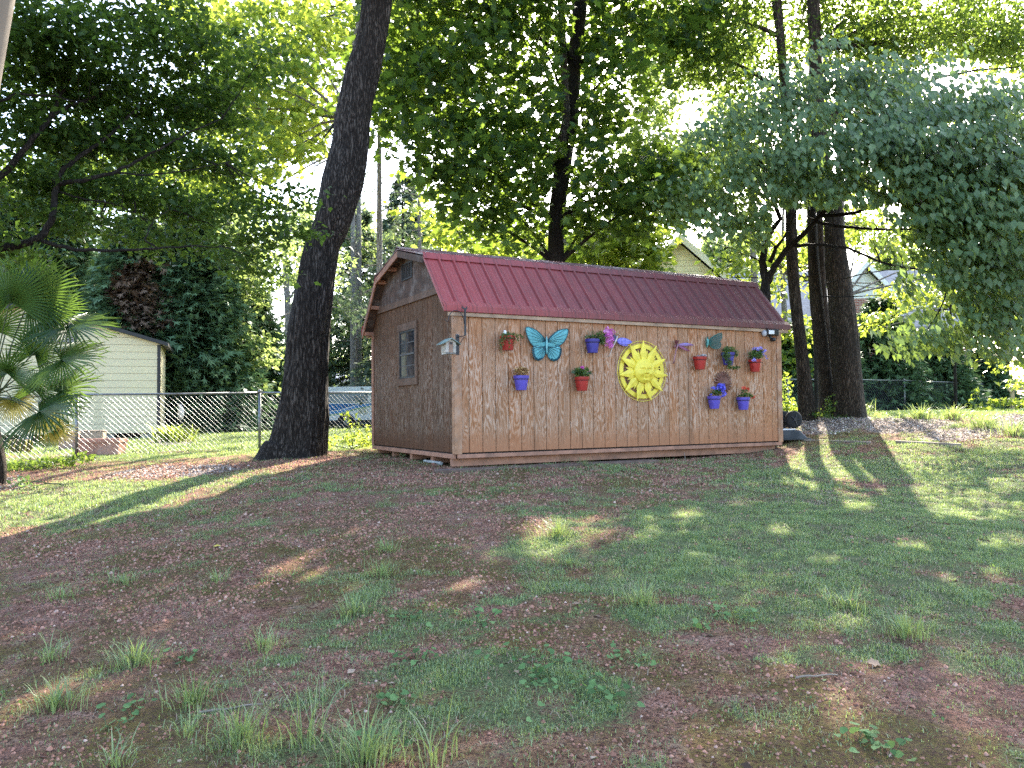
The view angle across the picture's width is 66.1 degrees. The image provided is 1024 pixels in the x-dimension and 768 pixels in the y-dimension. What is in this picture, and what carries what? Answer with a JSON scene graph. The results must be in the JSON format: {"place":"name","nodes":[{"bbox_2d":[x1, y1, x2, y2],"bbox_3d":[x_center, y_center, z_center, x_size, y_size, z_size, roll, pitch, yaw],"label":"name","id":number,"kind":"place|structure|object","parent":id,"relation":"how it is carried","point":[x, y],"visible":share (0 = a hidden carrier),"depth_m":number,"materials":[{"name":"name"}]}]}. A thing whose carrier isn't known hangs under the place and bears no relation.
{"place":"outdoors","nodes":[
{"label":"outdoors","id":0,"kind":"place"},
{"bbox_2d":[0,395,1023,767],"bbox_3d":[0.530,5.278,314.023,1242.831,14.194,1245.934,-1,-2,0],"label":"ground","id":1,"kind":"structure","parent":0,"point":[930,747],"depth_m":4.43,"materials":[{"name":"soil"}]},
{"bbox_2d":[0,0,14,85],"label":"crape myrtle tree","id":2,"kind":"object","parent":1,"relation":"on","point":[6,10],"visible":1,"depth_m":1.62,"materials":[{"name":"beige plant"}]},
{"bbox_2d":[0,192,55,304],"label":"cypress tree","id":3,"kind":"object","parent":1,"relation":"on","point":[9,223],"visible":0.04,"depth_m":27.86,"materials":[{"name":"green plant"}]},
{"bbox_2d":[6,475,67,488],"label":"lily seedlings","id":4,"kind":"object","parent":1,"relation":"on","point":[27,477],"visible":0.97,"depth_m":11.17,"materials":[{"name":"green plant"}]},
{"bbox_2d":[17,631,76,671],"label":"grass tuft","id":5,"kind":"object","parent":1,"relation":"on","point":[52,654],"visible":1,"depth_m":4.28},
{"bbox_2d":[7,450,99,470],"bbox_3d":[-7.798,1.336,13.158,1.758,0.452,0.958,-1,-2,0],"label":"vinca patch","id":6,"kind":"object","parent":1,"relation":"on","point":[46,462],"visible":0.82,"depth_m":13.02,"materials":[{"name":"green plant"}]},
{"bbox_2d":[0,238,121,484],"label":"windmill palm","id":7,"kind":"object","parent":1,"relation":"on","point":[31,293],"visible":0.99,"depth_m":11.55,"materials":[{"name":"green plant"}]},
{"bbox_2d":[3,665,126,720],"bbox_3d":[-2.045,1.411,3.650,0.466,0.194,0.374,-1,-2,0],"label":"grass tuft","id":8,"kind":"object","parent":1,"relation":"on","point":[54,699],"visible":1,"depth_m":3.62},
{"bbox_2d":[2,152,129,324],"bbox_3d":[-16.668,-3.099,29.128,8.257,11.616,7.779,-1,-2,0],"label":"cypress tree","id":9,"kind":"object","parent":1,"relation":"on","point":[81,266],"visible":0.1,"depth_m":28.49,"materials":[{"name":"green plant"}]},
{"bbox_2d":[0,304,172,442],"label":"cream outbuilding","id":10,"kind":"structure","parent":1,"relation":"on","point":[136,362],"depth_m":22.14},
{"bbox_2d":[73,438,127,454],"bbox_3d":[-8.226,1.254,15.771,0.888,0.320,0.410,0,-2,-3],"label":"planter trough","id":11,"kind":"object","parent":1,"relation":"on","point":[109,448],"visible":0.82,"depth_m":15.60,"materials":[{"name":"ceramic"}]},
{"bbox_2d":[74,723,151,767],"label":"grass tuft","id":12,"kind":"object","parent":1,"relation":"on","point":[116,755],"visible":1,"depth_m":3.12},
{"bbox_2d":[54,115,176,264],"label":"broadleaf tree","id":13,"kind":"object","parent":1,"relation":"on","point":[116,211],"visible":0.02,"depth_m":44.12,"materials":[{"name":"green plant"}]},
{"bbox_2d":[76,633,189,691],"bbox_3d":[-1.958,1.388,4.121,0.631,0.211,0.421,-2,-2,38],"label":"grass tuft","id":14,"kind":"object","parent":1,"relation":"on","point":[134,657],"visible":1,"depth_m":4.12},
{"bbox_2d":[97,147,193,240],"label":"broadleaf tree","id":15,"kind":"object","parent":1,"relation":"on","point":[164,178],"visible":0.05,"depth_m":45.08,"materials":[{"name":"green plant"}]},
{"bbox_2d":[70,209,243,433],"bbox_3d":[-12.681,-1.605,26.716,7.389,8.661,7.116,-1,-2,0],"label":"cypress tree","id":16,"kind":"object","parent":1,"relation":"on","point":[122,286],"visible":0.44,"depth_m":25.75,"materials":[{"name":"green plant"}]},
{"bbox_2d":[132,423,201,442],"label":"daylily clump","id":17,"kind":"object","parent":1,"relation":"on","point":[170,434],"visible":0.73,"depth_m":20.14,"materials":[{"name":"green plant"}]},
{"bbox_2d":[0,0,349,291],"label":"beech tree","id":18,"kind":"object","parent":1,"relation":"on","point":[30,57],"visible":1,"depth_m":8.43,"materials":[{"name":"green plant"}]},
{"bbox_2d":[0,389,371,459],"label":"chain link fence","id":19,"kind":"object","parent":1,"relation":"on","point":[259,392],"visible":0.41,"depth_m":16.12,"materials":[{"name":"metal"}]},
{"bbox_2d":[122,663,252,722],"bbox_3d":[-1.483,1.395,3.623,0.516,0.210,0.365,-1,-2,0],"label":"grass tuft","id":20,"kind":"object","parent":1,"relation":"on","point":[192,696],"visible":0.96,"depth_m":3.61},
{"bbox_2d":[156,700,225,741],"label":"grass tuft","id":21,"kind":"object","parent":1,"relation":"on","point":[186,731],"visible":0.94,"depth_m":3.33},
{"bbox_2d":[122,189,279,432],"bbox_3d":[-11.466,-2.076,27.404,6.733,9.534,6.911,1,-3,-42],"label":"cypress tree","id":22,"kind":"object","parent":1,"relation":"on","point":[205,290],"visible":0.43,"depth_m":26.71,"materials":[{"name":"green plant"}]},
{"bbox_2d":[113,0,356,213],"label":"tall tree","id":23,"kind":"object","parent":1,"relation":"on","point":[282,11],"visible":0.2,"depth_m":25.24,"materials":[{"name":"green plant"}]},
{"bbox_2d":[162,684,314,767],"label":"grass tuft","id":24,"kind":"object","parent":1,"relation":"on","point":[241,728],"visible":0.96,"depth_m":3.16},
{"bbox_2d":[232,247,286,429],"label":"cypress tree","id":25,"kind":"object","parent":1,"relation":"on","point":[271,376],"visible":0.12,"depth_m":30.65,"materials":[{"name":"green plant"}]},
{"bbox_2d":[230,621,290,654],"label":"grass tuft","id":26,"kind":"object","parent":1,"relation":"on","point":[263,643],"visible":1,"depth_m":4.31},
{"bbox_2d":[221,195,348,341],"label":"broadleaf tree","id":27,"kind":"object","parent":1,"relation":"on","point":[287,307],"visible":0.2,"depth_m":38.08,"materials":[{"name":"plant"}]},
{"bbox_2d":[156,129,417,396],"bbox_3d":[-9.424,-4.402,37.707,8.084,13.195,21.947,-1,-2,5],"label":"tall tree","id":28,"kind":"object","parent":1,"relation":"on","point":[255,290],"visible":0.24,"depth_m":29.15,"materials":[{"name":"plant"}]},
{"bbox_2d":[149,0,436,196],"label":"tulip tree","id":29,"kind":"object","parent":1,"relation":"on","point":[298,113],"visible":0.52,"depth_m":20.27,"materials":[{"name":"green plant"}]},
{"bbox_2d":[241,669,371,763],"bbox_3d":[-0.850,1.321,3.304,0.564,0.308,0.640,0,-2,-16],"label":"grass tuft","id":30,"kind":"object","parent":1,"relation":"on","point":[312,713],"visible":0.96,"depth_m":3.21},
{"bbox_2d":[267,193,376,386],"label":"broadleaf tree","id":31,"kind":"object","parent":1,"relation":"on","point":[293,280],"visible":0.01,"depth_m":49.41,"materials":[{"name":"green plant"}]},
{"bbox_2d":[253,0,391,459],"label":"leaning oak tree","id":32,"kind":"object","parent":1,"relation":"on","point":[300,428],"visible":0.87,"depth_m":13.23,"materials":[{"name":"brown plant"}]},
{"bbox_2d":[328,386,371,427],"bbox_3d":[-8.217,1.249,40.924,6.441,2.169,1.920,-1,-2,0],"label":"shuttle van","id":33,"kind":"object","parent":1,"relation":"on","point":[348,403],"visible":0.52,"depth_m":39.98,"materials":[{"name":"metal"}]},
{"bbox_2d":[328,411,371,449],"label":"ivy clump","id":34,"kind":"object","parent":1,"relation":"on","point":[353,441],"visible":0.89,"depth_m":15.15,"materials":[{"name":"green plant"}]},
{"bbox_2d":[328,207,376,427],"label":"cedar tree","id":35,"kind":"object","parent":1,"relation":"on","point":[340,370],"visible":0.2,"depth_m":46.45,"materials":[{"name":"green plant"}]},
{"bbox_2d":[315,590,390,623],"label":"grass tuft","id":36,"kind":"object","parent":1,"relation":"on","point":[354,606],"visible":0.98,"depth_m":4.80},
{"bbox_2d":[293,695,426,767],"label":"grass tuft","id":37,"kind":"object","parent":1,"relation":"on","point":[366,752],"visible":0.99,"depth_m":3.02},
{"bbox_2d":[330,176,390,427],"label":"pine tree","id":38,"kind":"object","parent":1,"relation":"on","point":[352,340],"visible":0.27,"depth_m":44.02,"materials":[{"name":"green plant"}]},
{"bbox_2d":[329,189,395,425],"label":"pine tree","id":39,"kind":"object","parent":1,"relation":"on","point":[359,344],"visible":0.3,"depth_m":44.74,"materials":[{"name":"green plant"}]},
{"bbox_2d":[337,170,425,427],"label":"cedar tree","id":40,"kind":"object","parent":1,"relation":"on","point":[397,202],"visible":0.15,"depth_m":41.99,"materials":[{"name":"green plant"}]},
{"bbox_2d":[361,555,411,581],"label":"grass tuft","id":41,"kind":"object","parent":1,"relation":"on","point":[380,573],"visible":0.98,"depth_m":5.61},
{"bbox_2d":[330,119,451,336],"bbox_3d":[-4.708,-3.927,27.186,5.330,11.290,5.552,-1,-2,21],"label":"pine tree","id":42,"kind":"object","parent":1,"relation":"on","point":[380,256],"visible":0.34,"depth_m":27.29,"materials":[{"name":"plant"}]},
{"bbox_2d":[376,688,416,705],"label":"broadleaf weed","id":43,"kind":"object","parent":1,"relation":"on","point":[393,697],"visible":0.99,"depth_m":3.55,"materials":[{"name":"green plant"}]},
{"bbox_2d":[360,174,451,249],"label":"tree","id":44,"kind":"object","parent":1,"relation":"on","point":[418,230],"visible":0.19,"depth_m":33.19,"materials":[{"name":"green plant"}]},
{"bbox_2d":[388,645,444,665],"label":"broadleaf weed","id":45,"kind":"object","parent":1,"relation":"on","point":[413,662],"visible":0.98,"depth_m":4.04,"materials":[{"name":"green plant"}]},
{"bbox_2d":[362,207,480,354],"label":"broadleaf tree","id":46,"kind":"object","parent":1,"relation":"on","point":[424,244],"visible":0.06,"depth_m":47.83,"materials":[{"name":"green plant"}]},
{"bbox_2d":[382,685,499,767],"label":"grass tuft","id":47,"kind":"object","parent":1,"relation":"on","point":[429,750],"visible":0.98,"depth_m":3.02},
{"bbox_2d":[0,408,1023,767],"bbox_3d":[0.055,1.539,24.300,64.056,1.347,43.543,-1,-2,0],"label":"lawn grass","id":48,"kind":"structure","parent":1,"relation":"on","point":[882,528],"depth_m":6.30,"materials":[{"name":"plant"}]},
{"bbox_2d":[0,413,1023,490],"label":"wood chips","id":49,"kind":"object","parent":1,"relation":"on","point":[905,422],"visible":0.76,"depth_m":14.33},
{"bbox_2d":[0,417,1023,767],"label":"leaf litter","id":50,"kind":"object","parent":1,"relation":"on","point":[746,765],"visible":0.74,"depth_m":6.98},
{"bbox_2d":[0,452,1023,737],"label":"creeping weeds","id":51,"kind":"object","parent":1,"relation":"on","point":[546,598],"visible":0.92,"depth_m":5.88,"materials":[{"name":"green plant"}]},
{"bbox_2d":[0,436,1023,767],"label":"soil clods","id":52,"kind":"object","parent":1,"relation":"on","point":[304,518],"visible":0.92,"depth_m":6.23,"materials":[{"name":"soil"}]},
{"bbox_2d":[370,185,683,272],"bbox_3d":[0.317,-1.911,20.649,8.231,6.711,4.055,-1,-2,0],"label":"young maple tree","id":53,"kind":"object","parent":1,"relation":"on","point":[652,258],"visible":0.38,"depth_m":20.22,"materials":[{"name":"green plant"}]},
{"bbox_2d":[474,639,582,685],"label":"broadleaf weed","id":54,"kind":"object","parent":1,"relation":"on","point":[552,651],"visible":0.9,"depth_m":3.93,"materials":[{"name":"green plant"}]},
{"bbox_2d":[310,0,777,262],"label":"maple tree","id":55,"kind":"object","parent":1,"relation":"on","point":[406,108],"visible":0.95,"depth_m":16.00,"materials":[{"name":"green plant"}]},
{"bbox_2d":[434,459,657,473],"bbox_3d":[0.587,1.177,11.129,3.550,0.085,0.240,0,-2,-28],"label":"ground board","id":56,"kind":"object","parent":1,"relation":"on","point":[448,471],"visible":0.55,"depth_m":10.96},
{"bbox_2d":[528,519,576,542],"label":"grass tuft","id":57,"kind":"object","parent":1,"relation":"on","point":[558,532],"visible":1,"depth_m":6.63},
{"bbox_2d":[483,655,644,721],"bbox_3d":[0.179,1.377,3.586,0.598,0.082,0.672,0,-2,-20],"label":"broadleaf weed","id":58,"kind":"object","parent":1,"relation":"on","point":[591,685],"visible":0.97,"depth_m":3.62,"materials":[{"name":"green plant"}]},
{"bbox_2d":[361,247,790,466],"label":"garden shed","id":59,"kind":"structure","parent":1,"relation":"on","point":[469,405],"depth_m":11.95,"materials":[{"name":"wood"}]},
{"bbox_2d":[397,320,417,385],"bbox_3d":[-1.622,-0.465,12.239,0.034,0.970,0.840,0,-2,-28],"label":"window","id":60,"kind":"structure","parent":59,"relation":"in","point":[407,332],"depth_m":12.20,"materials":[{"name":"clear glass"}]},
{"bbox_2d":[445,306,466,354],"bbox_3d":[-0.769,-0.725,10.569,0.329,0.656,0.152,0,-2,-28],"label":"plant bracket","id":61,"kind":"object","parent":59,"relation":"attached to","point":[457,338],"visible":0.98,"depth_m":10.57,"materials":[{"name":"black metal"}]},
{"bbox_2d":[437,328,460,354],"bbox_3d":[-0.841,-0.611,10.453,0.259,0.438,0.220,0,-2,-28],"label":"birdhouse","id":62,"kind":"object","parent":61,"relation":"hanging from","point":[448,345],"visible":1,"depth_m":10.39,"materials":[{"name":"white wood"}]},
{"bbox_2d":[497,330,523,352],"bbox_3d":[-0.065,-0.571,10.891,0.427,0.368,0.268,0,-2,-28],"label":"hanging pot","id":63,"kind":"object","parent":59,"relation":"attached to","point":[507,339],"visible":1,"depth_m":10.83,"materials":[{"name":"ceramic"}]},
{"bbox_2d":[513,366,528,389],"bbox_3d":[0.125,-0.079,10.983,0.222,0.333,0.237,-1,-2,23],"label":"hanging pot","id":64,"kind":"object","parent":59,"relation":"attached to","point":[520,380],"visible":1,"depth_m":10.92,"materials":[{"name":"plastic"}]},
{"bbox_2d":[525,327,568,360],"bbox_3d":[0.497,-0.569,11.305,0.720,0.486,0.062,0,-2,-28],"label":"butterfly ornament","id":65,"kind":"object","parent":59,"relation":"attached to","point":[550,347],"visible":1,"depth_m":11.30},
{"bbox_2d":[571,366,592,390],"bbox_3d":[1.009,-0.086,11.449,0.258,0.371,0.314,-2,-2,33],"label":"hanging pot","id":66,"kind":"object","parent":59,"relation":"attached to","point":[581,382],"visible":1,"depth_m":11.40,"materials":[{"name":"plastic"}]},
{"bbox_2d":[584,326,615,352],"bbox_3d":[1.306,-0.658,11.595,0.493,0.406,0.230,0,-2,-7],"label":"hanging pot","id":67,"kind":"object","parent":59,"relation":"attached to","point":[593,341],"visible":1,"depth_m":11.56,"materials":[{"name":"plastic"}]},
{"bbox_2d":[617,340,667,400],"bbox_3d":[2.027,-0.204,12.049,0.940,0.941,0.191,0,-2,-28],"label":"sun ornament","id":68,"kind":"object","parent":59,"relation":"attached to","point":[642,372],"visible":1,"depth_m":12.02,"materials":[{"name":"yellow paint"}]},
{"bbox_2d":[707,383,726,408],"bbox_3d":[3.293,0.190,12.647,0.316,0.417,0.222,-1,-2,4],"label":"hanging pot","id":69,"kind":"object","parent":59,"relation":"attached to","point":[713,401],"visible":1,"depth_m":12.60,"materials":[{"name":"plastic"}]},
{"bbox_2d":[721,346,740,369],"bbox_3d":[3.529,-0.421,12.811,0.366,0.414,0.272,0,-2,-28],"label":"hanging pot","id":70,"kind":"object","parent":59,"relation":"attached to","point":[728,355],"visible":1,"depth_m":12.74,"materials":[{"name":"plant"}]},
{"bbox_2d":[736,386,755,409],"bbox_3d":[3.844,0.228,12.937,0.313,0.391,0.222,-1,-2,10],"label":"hanging pot","id":71,"kind":"object","parent":59,"relation":"attached to","point":[743,402],"visible":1,"depth_m":12.88,"materials":[{"name":"plastic"}]},
{"bbox_2d":[748,346,767,371],"bbox_3d":[4.079,-0.412,13.113,0.388,0.424,0.258,0,-2,-28],"label":"hanging pot","id":72,"kind":"object","parent":59,"relation":"attached to","point":[754,364],"visible":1,"depth_m":13.03,"materials":[{"name":"plastic"}]},
{"bbox_2d":[582,678,629,709],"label":"broadleaf weed","id":73,"kind":"object","parent":1,"relation":"on","point":[622,693],"visible":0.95,"depth_m":3.53,"materials":[{"name":"green plant"}]},
{"bbox_2d":[601,572,676,613],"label":"grass tuft","id":74,"kind":"object","parent":1,"relation":"on","point":[639,598],"visible":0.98,"depth_m":4.80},
{"bbox_2d":[658,234,732,278],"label":"cream house","id":75,"kind":"structure","parent":1,"relation":"on","point":[687,253],"depth_m":30.36,"materials":[{"name":"plastic"}]},
{"bbox_2d":[594,0,804,282],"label":"tall tree","id":76,"kind":"object","parent":1,"relation":"on","point":[666,112],"visible":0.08,"depth_m":27.09,"materials":[{"name":"plant"}]},
{"bbox_2d":[686,232,758,272],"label":"broadleaf tree","id":77,"kind":"object","parent":1,"relation":"on","point":[706,248],"visible":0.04,"depth_m":42.89,"materials":[{"name":"plant"}]},
{"bbox_2d":[609,0,850,420],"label":"oak tree","id":78,"kind":"object","parent":1,"relation":"on","point":[806,404],"visible":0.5,"depth_m":16.53,"materials":[{"name":"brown plant"}]},
{"bbox_2d":[782,370,797,411],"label":"ground shrub","id":79,"kind":"object","parent":1,"relation":"on","point":[786,405],"visible":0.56,"depth_m":18.49,"materials":[{"name":"green plant"}]},
{"bbox_2d":[694,193,895,412],"bbox_3d":[7.905,-2.100,21.351,6.035,6.211,3.459,-1,-2,0],"label":"young tree","id":80,"kind":"object","parent":1,"relation":"on","point":[740,264],"visible":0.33,"depth_m":21.12,"materials":[{"name":"green plant"}]},
{"bbox_2d":[783,411,810,439],"bbox_3d":[4.803,0.749,14.277,0.960,0.523,0.670,0,-2,-12],"label":"garden cart","id":81,"kind":"object","parent":1,"relation":"on","point":[792,419],"visible":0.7,"depth_m":14.12,"materials":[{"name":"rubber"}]},
{"bbox_2d":[781,320,818,410],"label":"cypress shrub","id":82,"kind":"object","parent":1,"relation":"on","point":[792,376],"visible":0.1,"depth_m":28.14,"materials":[{"name":"green plant"}]},
{"bbox_2d":[816,210,831,370],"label":"oak tree","id":83,"kind":"object","parent":1,"relation":"on","point":[820,232],"visible":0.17,"depth_m":17.17,"materials":[{"name":"brown plant"}]},
{"bbox_2d":[633,29,1023,370],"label":"dogwood tree","id":84,"kind":"object","parent":1,"relation":"on","point":[958,191],"visible":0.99,"depth_m":12.73,"materials":[{"name":"green plant"}]},
{"bbox_2d":[737,0,944,417],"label":"oak tree","id":85,"kind":"object","parent":1,"relation":"on","point":[825,381],"visible":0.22,"depth_m":16.74,"materials":[{"name":"brown plant"}]},
{"bbox_2d":[805,313,884,410],"bbox_3d":[12.008,-0.394,29.444,4.595,4.924,4.951,-1,-2,0],"label":"cypress shrub","id":86,"kind":"object","parent":1,"relation":"on","point":[864,371],"visible":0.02,"depth_m":28.69,"materials":[{"name":"green plant"}]},
{"bbox_2d":[727,262,972,401],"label":"brick house","id":87,"kind":"structure","parent":1,"relation":"on","point":[861,268],"depth_m":35.22,"materials":[{"name":"white paint"}]},
{"bbox_2d":[819,584,886,614],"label":"grass tuft","id":88,"kind":"object","parent":1,"relation":"on","point":[847,601],"visible":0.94,"depth_m":4.71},
{"bbox_2d":[834,721,882,747],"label":"broadleaf weed","id":89,"kind":"object","parent":1,"relation":"on","point":[843,730],"visible":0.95,"depth_m":3.06,"materials":[{"name":"green plant"}]},
{"bbox_2d":[730,187,1014,375],"bbox_3d":[13.772,-3.119,29.357,12.763,8.875,4.418,0,-2,-9],"label":"tall tree","id":90,"kind":"object","parent":1,"relation":"on","point":[889,294],"visible":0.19,"depth_m":29.03,"materials":[{"name":"green plant"}]},
{"bbox_2d":[849,729,916,760],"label":"broadleaf weed","id":91,"kind":"object","parent":1,"relation":"on","point":[889,744],"visible":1,"depth_m":2.96,"materials":[{"name":"green plant"}]},
{"bbox_2d":[783,377,984,410],"bbox_3d":[16.387,0.585,30.897,25.604,1.478,2.163,1,-2,-41],"label":"chain link fence","id":92,"kind":"object","parent":1,"relation":"on","point":[876,380],"visible":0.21,"depth_m":28.20,"materials":[{"name":"metal"}]},
{"bbox_2d":[850,246,933,329],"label":"broadleaf tree","id":93,"kind":"object","parent":1,"relation":"on","point":[879,266],"visible":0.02,"depth_m":44.52,"materials":[{"name":"plant"}]},
{"bbox_2d":[768,0,1023,417],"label":"oak tree","id":94,"kind":"object","parent":1,"relation":"on","point":[848,387],"visible":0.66,"depth_m":16.50,"materials":[{"name":"brown plant"}]},
{"bbox_2d":[856,296,949,410],"bbox_3d":[13.866,-0.618,29.952,5.464,5.584,5.529,1,-2,-36],"label":"cypress shrub","id":95,"kind":"object","parent":1,"relation":"on","point":[882,367],"visible":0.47,"depth_m":29.09,"materials":[{"name":"green plant"}]},
{"bbox_2d":[786,0,1023,294],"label":"tall tree","id":96,"kind":"object","parent":1,"relation":"on","point":[975,71],"visible":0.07,"depth_m":26.25,"materials":[{"name":"green plant"}]},
{"bbox_2d":[871,603,945,643],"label":"grass tuft","id":97,"kind":"object","parent":1,"relation":"on","point":[901,629],"visible":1,"depth_m":4.22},
{"bbox_2d":[897,403,944,420],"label":"grass tuft","id":98,"kind":"object","parent":1,"relation":"on","point":[921,413],"visible":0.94,"depth_m":15.72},
{"bbox_2d":[857,243,1023,407],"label":"redbud tree","id":99,"kind":"object","parent":1,"relation":"on","point":[891,312],"visible":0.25,"depth_m":27.77,"materials":[{"name":"green plant"}]},
{"bbox_2d":[932,406,977,420],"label":"grass tuft","id":100,"kind":"object","parent":1,"relation":"on","point":[951,416],"visible":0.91,"depth_m":15.74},
{"bbox_2d":[914,326,1002,409],"bbox_3d":[17.098,-0.118,31.651,5.018,4.573,4.743,-1,-2,0],"label":"cypress shrub","id":101,"kind":"object","parent":1,"relation":"on","point":[942,369],"visible":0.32,"depth_m":30.61,"materials":[{"name":"green plant"}]},
{"bbox_2d":[956,411,1004,429],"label":"grass tuft","id":102,"kind":"object","parent":1,"relation":"on","point":[985,423],"visible":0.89,"depth_m":13.93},
{"bbox_2d":[964,348,1023,408],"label":"cypress shrub","id":103,"kind":"object","parent":1,"relation":"on","point":[987,378],"visible":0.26,"depth_m":33.15,"materials":[{"name":"green plant"}]},
{"bbox_2d":[968,377,1023,410],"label":"compound leaf shrub","id":104,"kind":"object","parent":1,"relation":"on","point":[1015,402],"visible":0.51,"depth_m":20.50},
{"bbox_2d":[979,417,1023,436],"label":"grass tuft","id":105,"kind":"object","parent":1,"relation":"on","point":[1013,431],"visible":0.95,"depth_m":13.05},
{"bbox_2d":[0,427,1023,767],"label":"dry grass","id":106,"kind":"structure","parent":0,"point":[614,553],"depth_m":7.32,"materials":[{"name":"plant"}]},
{"bbox_2d":[0,0,1023,393],"label":"sky","id":107,"kind":"structure","parent":0,"point":[391,166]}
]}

